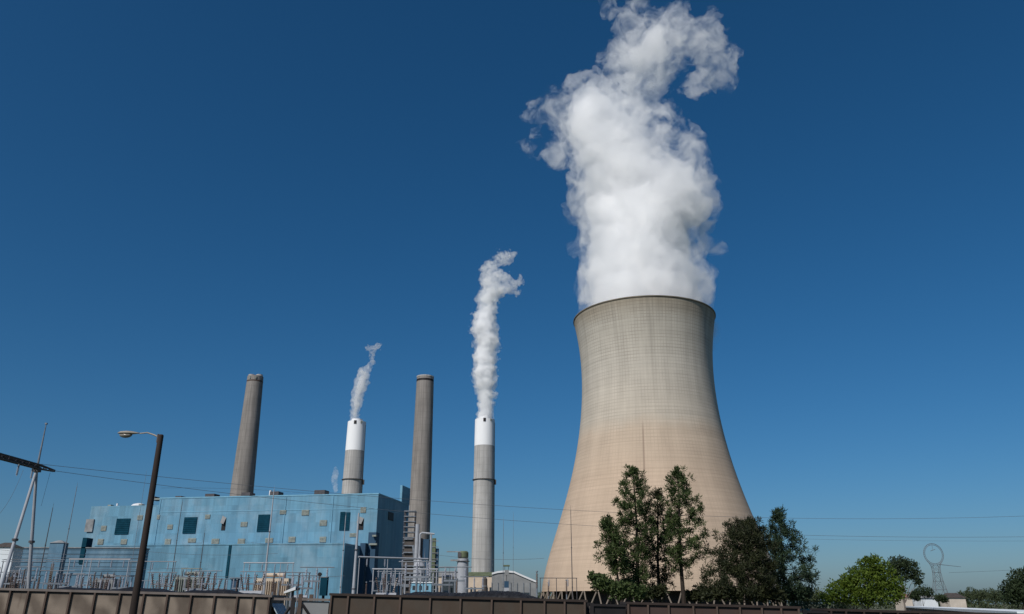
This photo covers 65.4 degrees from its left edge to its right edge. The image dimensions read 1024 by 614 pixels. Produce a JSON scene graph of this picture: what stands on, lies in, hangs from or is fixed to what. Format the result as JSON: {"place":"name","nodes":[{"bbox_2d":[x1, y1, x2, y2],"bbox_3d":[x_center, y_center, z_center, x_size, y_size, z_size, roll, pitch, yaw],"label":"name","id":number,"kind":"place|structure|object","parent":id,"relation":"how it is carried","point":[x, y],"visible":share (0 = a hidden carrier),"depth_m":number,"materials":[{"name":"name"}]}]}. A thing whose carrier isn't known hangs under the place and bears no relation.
{"place":"outdoors","nodes":[
{"label":"outdoors","id":0,"kind":"place"},
{"bbox_2d":[0,543,23,579],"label":"shed","id":1,"kind":"structure","parent":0,"point":[4,547],"depth_m":284.79,"materials":[{"name":"metal"}]},
{"bbox_2d":[41,540,69,588],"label":"shed","id":2,"kind":"structure","parent":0,"point":[56,548],"depth_m":313.45,"materials":[{"name":"metal"}]},
{"bbox_2d":[4,554,137,558],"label":"power line","id":3,"kind":"object","parent":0,"point":[92,558],"visible":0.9,"depth_m":176.54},
{"bbox_2d":[20,538,149,588],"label":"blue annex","id":4,"kind":"object","parent":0,"point":[86,550],"visible":0.35,"depth_m":433.69,"materials":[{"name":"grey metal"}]},
{"bbox_2d":[401,510,416,578],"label":"stair tower","id":5,"kind":"structure","parent":0,"point":[407,522],"depth_m":453.31,"materials":[{"name":"metal"}]},
{"bbox_2d":[402,524,422,594],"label":"duct house","id":6,"kind":"structure","parent":0,"point":[411,547],"depth_m":420.45,"materials":[{"name":"metal"}]},
{"bbox_2d":[410,582,432,592],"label":"control house","id":7,"kind":"structure","parent":0,"point":[429,588],"depth_m":311.41,"materials":[{"name":"blue metal"}]},
{"bbox_2d":[438,571,456,592],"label":"warehouse","id":8,"kind":"structure","parent":0,"point":[445,588],"depth_m":416.33,"materials":[{"name":"grey metal"}]},
{"bbox_2d":[468,572,492,591],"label":"warehouse","id":9,"kind":"structure","parent":0,"point":[478,582],"depth_m":444.73,"materials":[{"name":"green paint"}]},
{"bbox_2d":[503,565,509,590],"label":"hopper tower","id":10,"kind":"structure","parent":0,"point":[506,585],"depth_m":283.01,"materials":[{"name":"metal"}]},
{"bbox_2d":[0,0,1023,603],"label":"sky","id":11,"kind":"structure","parent":0,"point":[340,204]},
{"bbox_2d":[491,570,535,596],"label":"arched shed","id":12,"kind":"structure","parent":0,"point":[518,582],"depth_m":406.98,"materials":[{"name":"white metal"}]},
{"bbox_2d":[895,594,912,609],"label":"house","id":13,"kind":"structure","parent":0,"point":[900,606],"depth_m":329.56,"materials":[{"name":"brick"}]},
{"bbox_2d":[787,604,1023,613],"bbox_3d":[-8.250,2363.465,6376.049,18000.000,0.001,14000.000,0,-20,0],"label":"ground","id":14,"kind":"structure","parent":0,"point":[895,607],"depth_m":868.63,"materials":[{"name":"green plant"}]},
{"bbox_2d":[2,569,21,587],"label":"transformer","id":15,"kind":"object","parent":14,"relation":"on","point":[8,581],"visible":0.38,"depth_m":164.29,"materials":[{"name":"metal"}]},
{"bbox_2d":[0,423,55,588],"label":"gantry pole","id":16,"kind":"object","parent":14,"relation":"on","point":[36,467],"visible":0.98,"depth_m":116.09,"materials":[{"name":"metal"}]},
{"bbox_2d":[45,469,877,536],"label":"power line","id":17,"kind":"object","parent":16,"relation":"hanging from","point":[391,510],"visible":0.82,"depth_m":161.11,"materials":[{"name":"metal"}]},
{"bbox_2d":[42,464,1013,518],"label":"power line","id":18,"kind":"object","parent":16,"relation":"hanging from","point":[493,505],"visible":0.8,"depth_m":172.16,"materials":[{"name":"metal"}]},
{"bbox_2d":[17,566,43,587],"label":"bus support","id":19,"kind":"object","parent":14,"relation":"on","point":[25,580],"visible":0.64,"depth_m":144.74,"materials":[{"name":"metal"}]},
{"bbox_2d":[0,559,64,587],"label":"bus portal","id":20,"kind":"object","parent":14,"relation":"on","point":[3,561],"visible":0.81,"depth_m":157.04,"materials":[{"name":"metal"}]},
{"bbox_2d":[36,504,53,587],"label":"mast","id":21,"kind":"object","parent":14,"relation":"on","point":[44,548],"visible":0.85,"depth_m":143.58,"materials":[{"name":"metal"}]},
{"bbox_2d":[22,565,175,569],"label":"power line","id":22,"kind":"object","parent":21,"relation":"attached to","point":[101,569],"visible":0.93,"depth_m":142.49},
{"bbox_2d":[40,570,74,588],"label":"bus support","id":23,"kind":"object","parent":14,"relation":"on","point":[55,583],"visible":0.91,"depth_m":132.20,"materials":[{"name":"metal"}]},
{"bbox_2d":[59,483,77,581],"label":"mast","id":24,"kind":"object","parent":14,"relation":"on","point":[68,529],"visible":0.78,"depth_m":168.93,"materials":[{"name":"metal"}]},
{"bbox_2d":[56,573,84,587],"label":"bus support","id":25,"kind":"object","parent":14,"relation":"on","point":[76,586],"visible":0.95,"depth_m":118.89,"materials":[{"name":"metal"}]},
{"bbox_2d":[68,559,130,587],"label":"bus portal","id":26,"kind":"object","parent":14,"relation":"on","point":[98,566],"visible":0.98,"depth_m":142.74,"materials":[{"name":"white paint"}]},
{"bbox_2d":[89,577,110,588],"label":"circuit breaker","id":27,"kind":"object","parent":14,"relation":"on","point":[90,578],"visible":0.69,"depth_m":138.40,"materials":[{"name":"brown ceramic"}]},
{"bbox_2d":[93,572,118,589],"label":"transformer","id":28,"kind":"object","parent":14,"relation":"on","point":[111,582],"visible":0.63,"depth_m":168.91,"materials":[{"name":"metal"}]},
{"bbox_2d":[96,579,123,589],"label":"bus support","id":29,"kind":"object","parent":14,"relation":"on","point":[109,582],"visible":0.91,"depth_m":125.26,"materials":[{"name":"metal"}]},
{"bbox_2d":[110,576,134,588],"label":"bus support","id":30,"kind":"object","parent":14,"relation":"on","point":[113,587],"visible":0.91,"depth_m":129.96,"materials":[{"name":"metal"}]},
{"bbox_2d":[118,431,163,613],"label":"street lamp","id":31,"kind":"object","parent":14,"relation":"on","point":[142,549],"visible":1,"depth_m":33.83,"materials":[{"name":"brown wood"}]},
{"bbox_2d":[126,561,176,589],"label":"bus portal","id":32,"kind":"object","parent":14,"relation":"on","point":[152,568],"visible":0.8,"depth_m":150.27,"materials":[{"name":"metal"}]},
{"bbox_2d":[148,572,176,588],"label":"bus support","id":33,"kind":"object","parent":14,"relation":"on","point":[161,583],"visible":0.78,"depth_m":148.90,"materials":[{"name":"metal"}]},
{"bbox_2d":[151,573,176,590],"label":"circuit breaker","id":34,"kind":"object","parent":14,"relation":"on","point":[159,584],"visible":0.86,"depth_m":135.88,"materials":[{"name":"metal"}]},
{"bbox_2d":[174,572,204,591],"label":"transformer","id":35,"kind":"object","parent":14,"relation":"on","point":[181,582],"visible":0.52,"depth_m":168.65,"materials":[{"name":"beige metal"}]},
{"bbox_2d":[180,577,207,589],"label":"bus support","id":36,"kind":"object","parent":14,"relation":"on","point":[193,588],"visible":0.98,"depth_m":127.39,"materials":[{"name":"metal"}]},
{"bbox_2d":[185,572,210,590],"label":"circuit breaker","id":37,"kind":"object","parent":14,"relation":"on","point":[195,573],"visible":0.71,"depth_m":129.45,"materials":[{"name":"metal"}]},
{"bbox_2d":[196,570,221,589],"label":"bus support","id":38,"kind":"object","parent":14,"relation":"on","point":[198,583],"visible":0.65,"depth_m":135.32,"materials":[{"name":"metal"}]},
{"bbox_2d":[230,578,239,590],"bbox_3d":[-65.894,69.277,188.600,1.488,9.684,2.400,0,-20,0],"label":"relay kiosk","id":39,"kind":"object","parent":14,"relation":"on","point":[235,580],"visible":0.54,"depth_m":189.07,"materials":[{"name":"grey metal"}]},
{"bbox_2d":[84,485,409,609],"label":"power station","id":40,"kind":"object","parent":14,"relation":"on","point":[235,529],"visible":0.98,"depth_m":493.04,"materials":[{"name":"blue metal"}]},
{"bbox_2d":[114,518,130,533],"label":"louvre window","id":41,"kind":"structure","parent":40,"relation":"in","point":[122,526],"depth_m":513.71,"materials":[{"name":"metal"}]},
{"bbox_2d":[182,517,197,533],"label":"louvre window","id":42,"kind":"structure","parent":40,"relation":"in","point":[190,523],"depth_m":505.62,"materials":[{"name":"metal"}]},
{"bbox_2d":[225,545,231,577],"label":"slit window","id":43,"kind":"structure","parent":40,"relation":"in","point":[230,546],"depth_m":457.57,"materials":[{"name":"glass"}]},
{"bbox_2d":[257,514,269,531],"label":"louvre window","id":44,"kind":"structure","parent":40,"relation":"in","point":[263,520],"depth_m":497.18,"materials":[{"name":"metal"}]},
{"bbox_2d":[339,512,344,529],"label":"louvre window","id":45,"kind":"structure","parent":40,"relation":"in","point":[342,518],"depth_m":488.51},
{"bbox_2d":[343,512,349,529],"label":"louvre window","id":46,"kind":"structure","parent":40,"relation":"in","point":[347,514],"depth_m":487.92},
{"bbox_2d":[230,374,263,495],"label":"chimney","id":47,"kind":"object","parent":14,"relation":"on","point":[245,463],"visible":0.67,"depth_m":1094.64,"materials":[{"name":"grey concrete"}]},
{"bbox_2d":[239,574,264,593],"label":"circuit breaker","id":48,"kind":"object","parent":14,"relation":"on","point":[253,591],"visible":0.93,"depth_m":135.40,"materials":[{"name":"metal"}]},
{"bbox_2d":[240,571,269,590],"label":"bus support","id":49,"kind":"object","parent":14,"relation":"on","point":[254,578],"visible":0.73,"depth_m":145.61,"materials":[{"name":"metal"}]},
{"bbox_2d":[241,562,294,601],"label":"bus portal","id":50,"kind":"object","parent":14,"relation":"on","point":[280,563],"visible":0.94,"depth_m":152.24,"materials":[{"name":"white paint"}]},
{"bbox_2d":[262,486,274,593],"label":"mast","id":51,"kind":"object","parent":14,"relation":"on","point":[268,543],"visible":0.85,"depth_m":163.04,"materials":[{"name":"metal"}]},
{"bbox_2d":[254,571,290,608],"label":"transformer","id":52,"kind":"object","parent":14,"relation":"on","point":[268,587],"visible":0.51,"depth_m":163.82,"materials":[{"name":"metal"}]},
{"bbox_2d":[284,586,299,606],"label":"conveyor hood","id":53,"kind":"object","parent":14,"relation":"on","point":[293,589],"visible":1,"depth_m":75.02,"materials":[{"name":"metal"}]},
{"bbox_2d":[278,572,308,613],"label":"bus support","id":54,"kind":"object","parent":14,"relation":"on","point":[282,584],"visible":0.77,"depth_m":138.84,"materials":[{"name":"metal"}]},
{"bbox_2d":[288,575,317,593],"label":"bus support","id":55,"kind":"object","parent":14,"relation":"on","point":[302,587],"visible":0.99,"depth_m":120.68,"materials":[{"name":"metal"}]},
{"bbox_2d":[300,567,333,597],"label":"bus support","id":56,"kind":"object","parent":14,"relation":"on","point":[315,581],"visible":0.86,"depth_m":129.48,"materials":[{"name":"metal"}]},
{"bbox_2d":[318,572,328,598],"bbox_3d":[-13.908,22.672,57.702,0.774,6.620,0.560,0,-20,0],"label":"signal cabinet","id":57,"kind":"object","parent":14,"relation":"on","point":[323,591],"visible":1,"depth_m":58.32,"materials":[{"name":"metal"}]},
{"bbox_2d":[339,516,345,592],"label":"mast","id":58,"kind":"object","parent":14,"relation":"on","point":[342,557],"visible":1,"depth_m":157.36,"materials":[{"name":"metal"}]},
{"bbox_2d":[342,418,365,493],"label":"chimney","id":59,"kind":"object","parent":14,"relation":"on","point":[353,481],"visible":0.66,"depth_m":1036.53,"materials":[{"name":"grey concrete"}]},
{"bbox_2d":[351,513,359,593],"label":"mast","id":60,"kind":"object","parent":14,"relation":"on","point":[356,549],"visible":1,"depth_m":135.30,"materials":[{"name":"metal"}]},
{"bbox_2d":[376,577,397,594],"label":"circuit breaker","id":61,"kind":"object","parent":14,"relation":"on","point":[383,589],"visible":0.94,"depth_m":140.76,"materials":[{"name":"metal"}]},
{"bbox_2d":[377,571,403,592],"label":"bus support","id":62,"kind":"object","parent":14,"relation":"on","point":[399,583],"visible":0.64,"depth_m":147.94,"materials":[{"name":"metal"}]},
{"bbox_2d":[357,556,427,594],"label":"bus portal","id":63,"kind":"object","parent":14,"relation":"on","point":[387,558],"visible":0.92,"depth_m":137.63,"materials":[{"name":"white paint"}]},
{"bbox_2d":[388,573,415,594],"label":"bus support","id":64,"kind":"object","parent":14,"relation":"on","point":[401,585],"visible":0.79,"depth_m":160.66,"materials":[{"name":"metal"}]},
{"bbox_2d":[372,568,437,593],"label":"bus portal","id":65,"kind":"object","parent":14,"relation":"on","point":[395,569],"visible":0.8,"depth_m":142.31,"materials":[{"name":"white paint"}]},
{"bbox_2d":[399,561,435,591],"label":"bus support","id":66,"kind":"object","parent":14,"relation":"on","point":[417,577],"visible":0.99,"depth_m":120.59,"materials":[{"name":"metal"}]},
{"bbox_2d":[403,580,433,593],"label":"bus portal","id":67,"kind":"object","parent":14,"relation":"on","point":[419,586],"visible":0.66,"depth_m":149.18,"materials":[{"name":"metal"}]},
{"bbox_2d":[413,556,425,581],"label":"silo","id":68,"kind":"object","parent":14,"relation":"on","point":[421,566],"visible":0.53,"depth_m":359.33,"materials":[{"name":"metal"}]},
{"bbox_2d":[407,374,433,538],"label":"chimney","id":69,"kind":"object","parent":14,"relation":"on","point":[420,483],"visible":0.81,"depth_m":1086.10,"materials":[{"name":"grey concrete"}]},
{"bbox_2d":[418,532,438,591],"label":"conveyor gallery","id":70,"kind":"object","parent":14,"relation":"on","point":[429,547],"visible":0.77,"depth_m":402.95,"materials":[{"name":"white paint"}]},
{"bbox_2d":[432,572,457,591],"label":"bus support","id":71,"kind":"object","parent":14,"relation":"on","point":[442,584],"visible":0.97,"depth_m":137.42,"materials":[{"name":"metal"}]},
{"bbox_2d":[444,566,471,592],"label":"bus support","id":72,"kind":"object","parent":14,"relation":"on","point":[454,581],"visible":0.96,"depth_m":137.53,"materials":[{"name":"metal"}]},
{"bbox_2d":[447,551,469,592],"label":"exhaust stack","id":73,"kind":"object","parent":14,"relation":"on","point":[464,561],"visible":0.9,"depth_m":378.30,"materials":[{"name":"metal"}]},
{"bbox_2d":[460,576,488,591],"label":"bus support","id":74,"kind":"object","parent":14,"relation":"on","point":[474,588],"visible":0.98,"depth_m":135.84,"materials":[{"name":"metal"}]},
{"bbox_2d":[471,416,495,571],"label":"chimney","id":75,"kind":"object","parent":14,"relation":"on","point":[484,482],"visible":0.87,"depth_m":1018.89,"materials":[{"name":"grey concrete"}]},
{"bbox_2d":[540,578,576,598],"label":"bus portal","id":76,"kind":"object","parent":14,"relation":"on","point":[556,586],"visible":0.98,"depth_m":141.61,"materials":[{"name":"metal"}]},
{"bbox_2d":[570,510,572,598],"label":"mast","id":77,"kind":"object","parent":14,"relation":"on","point":[571,562],"visible":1,"depth_m":143.00,"materials":[{"name":"metal"}]},
{"bbox_2d":[593,513,632,601],"label":"pine tree","id":78,"kind":"object","parent":14,"relation":"on","point":[613,550],"visible":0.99,"depth_m":103.20,"materials":[{"name":"green plant"}]},
{"bbox_2d":[585,570,653,603],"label":"shrub","id":79,"kind":"object","parent":14,"relation":"on","point":[604,584],"visible":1,"depth_m":93.79,"materials":[{"name":"green plant"}]},
{"bbox_2d":[611,464,662,601],"label":"pine tree","id":80,"kind":"object","parent":14,"relation":"on","point":[639,573],"visible":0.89,"depth_m":107.77,"materials":[{"name":"green plant"}]},
{"bbox_2d":[633,583,670,602],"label":"shrub","id":81,"kind":"object","parent":14,"relation":"on","point":[657,591],"visible":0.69,"depth_m":101.32,"materials":[{"name":"green plant"}]},
{"bbox_2d":[644,487,675,602],"label":"pine tree","id":82,"kind":"object","parent":14,"relation":"on","point":[656,493],"visible":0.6,"depth_m":112.78,"materials":[{"name":"green plant"}]},
{"bbox_2d":[541,295,786,606],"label":"cooling tower","id":83,"kind":"structure","parent":14,"relation":"on","point":[649,403],"depth_m":435.13,"materials":[{"name":"concrete"}]},
{"bbox_2d":[654,464,718,602],"label":"pine tree","id":84,"kind":"object","parent":14,"relation":"on","point":[675,519],"visible":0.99,"depth_m":109.48,"materials":[{"name":"green plant"}]},
{"bbox_2d":[685,584,705,603],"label":"shrub","id":85,"kind":"object","parent":14,"relation":"on","point":[693,596],"visible":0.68,"depth_m":108.70,"materials":[{"name":"green plant"}]},
{"bbox_2d":[699,580,743,603],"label":"shrub","id":86,"kind":"object","parent":14,"relation":"on","point":[710,595],"visible":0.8,"depth_m":97.48,"materials":[{"name":"green plant"}]},
{"bbox_2d":[683,516,782,604],"label":"tree","id":87,"kind":"object","parent":14,"relation":"on","point":[747,533],"visible":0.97,"depth_m":99.65,"materials":[{"name":"green plant"}]},
{"bbox_2d":[747,584,789,605],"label":"shrub","id":88,"kind":"object","parent":14,"relation":"on","point":[772,595],"visible":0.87,"depth_m":97.23,"materials":[{"name":"green plant"}]},
{"bbox_2d":[538,591,1022,609],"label":"woods","id":89,"kind":"object","parent":14,"relation":"on","point":[982,604],"visible":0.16,"depth_m":701.57,"materials":[{"name":"green plant"}]},
{"bbox_2d":[763,506,820,605],"label":"pine tree","id":90,"kind":"object","parent":14,"relation":"on","point":[787,555],"visible":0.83,"depth_m":106.25,"materials":[{"name":"green plant"}]},
{"bbox_2d":[783,582,814,605],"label":"shrub","id":91,"kind":"object","parent":14,"relation":"on","point":[805,592],"visible":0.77,"depth_m":104.87,"materials":[{"name":"plant"}]},
{"bbox_2d":[799,587,826,610],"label":"shrub","id":92,"kind":"object","parent":14,"relation":"on","point":[814,598],"visible":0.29,"depth_m":140.33,"materials":[{"name":"green plant"}]},
{"bbox_2d":[817,553,908,609],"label":"broadleaf tree","id":93,"kind":"object","parent":14,"relation":"on","point":[877,587],"visible":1,"depth_m":112.55,"materials":[{"name":"green plant"}]},
{"bbox_2d":[887,554,924,610],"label":"broadleaf tree","id":94,"kind":"object","parent":14,"relation":"on","point":[909,570],"visible":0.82,"depth_m":141.96,"materials":[{"name":"green plant"}]},
{"bbox_2d":[907,590,920,605],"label":"distant tree","id":95,"kind":"object","parent":14,"relation":"on","point":[913,595],"visible":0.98,"depth_m":281.48,"materials":[{"name":"green plant"}]},
{"bbox_2d":[915,585,933,605],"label":"distant tree","id":96,"kind":"object","parent":14,"relation":"on","point":[928,592],"visible":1,"depth_m":281.89,"materials":[{"name":"green plant"}]},
{"bbox_2d":[932,593,948,606],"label":"distant tree","id":97,"kind":"object","parent":14,"relation":"on","point":[938,598],"visible":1,"depth_m":300.04,"materials":[{"name":"green plant"}]},
{"bbox_2d":[923,543,958,593],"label":"lattice pylon","id":98,"kind":"object","parent":14,"relation":"on","point":[939,568],"visible":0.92,"depth_m":399.77,"materials":[{"name":"metal"}]},
{"bbox_2d":[956,590,971,602],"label":"distant tree","id":99,"kind":"object","parent":14,"relation":"on","point":[967,594],"visible":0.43,"depth_m":450.58,"materials":[{"name":"plant"}]},
{"bbox_2d":[971,589,987,607],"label":"distant tree","id":100,"kind":"object","parent":14,"relation":"on","point":[981,595],"visible":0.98,"depth_m":459.81,"materials":[{"name":"plant"}]},
{"bbox_2d":[986,588,1002,608],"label":"distant tree","id":101,"kind":"object","parent":14,"relation":"on","point":[993,594],"visible":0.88,"depth_m":450.66,"materials":[{"name":"plant"}]},
{"bbox_2d":[997,566,1023,609],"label":"broadleaf tree","id":102,"kind":"object","parent":14,"relation":"on","point":[1013,590],"visible":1,"depth_m":131.53,"materials":[{"name":"green plant"}]},
{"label":"railway track","id":103,"kind":"structure","parent":14,"relation":"on","visible":0},
{"bbox_2d":[0,588,305,613],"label":"rail car","id":104,"kind":"object","parent":103,"relation":"on","point":[32,601],"visible":0.96,"depth_m":50.14,"materials":[{"name":"brown metal"}]},
{"bbox_2d":[49,587,264,596],"bbox_3d":[-22.765,19.575,51.372,13.768,2.866,2.720,1,-20,0],"label":"coal heap","id":105,"kind":"object","parent":104,"relation":"in","point":[221,591],"visible":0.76,"depth_m":51.18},
{"bbox_2d":[297,593,587,613],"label":"rail car","id":106,"kind":"object","parent":103,"relation":"on","point":[341,603],"visible":0.99,"depth_m":50.10,"materials":[{"name":"brown metal"}]},
{"bbox_2d":[403,590,539,600],"bbox_3d":[-2.698,19.877,51.286,8.973,3.227,2.720,1,-20,0],"label":"coal heap","id":107,"kind":"object","parent":106,"relation":"in","point":[505,594],"visible":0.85,"depth_m":50.96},
{"bbox_2d":[587,602,800,613],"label":"rail car","id":108,"kind":"object","parent":103,"relation":"on","point":[648,608],"visible":0.98,"depth_m":50.03,"materials":[{"name":"brown metal"}]},
{"bbox_2d":[800,608,1018,613],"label":"rail car","id":109,"kind":"object","parent":103,"relation":"on","point":[834,611],"visible":0.94,"depth_m":49.91,"materials":[{"name":"metal"}]},
{"bbox_2d":[912,596,938,606],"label":"house","id":110,"kind":"structure","parent":0,"point":[930,601],"depth_m":338.02,"materials":[{"name":"metal"}]},
{"bbox_2d":[940,593,966,607],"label":"house","id":111,"kind":"structure","parent":0,"point":[956,600],"depth_m":319.44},
{"bbox_2d":[906,606,1023,613],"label":"long shed","id":112,"kind":"structure","parent":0,"point":[943,609],"depth_m":118.50,"materials":[{"name":"metal"}]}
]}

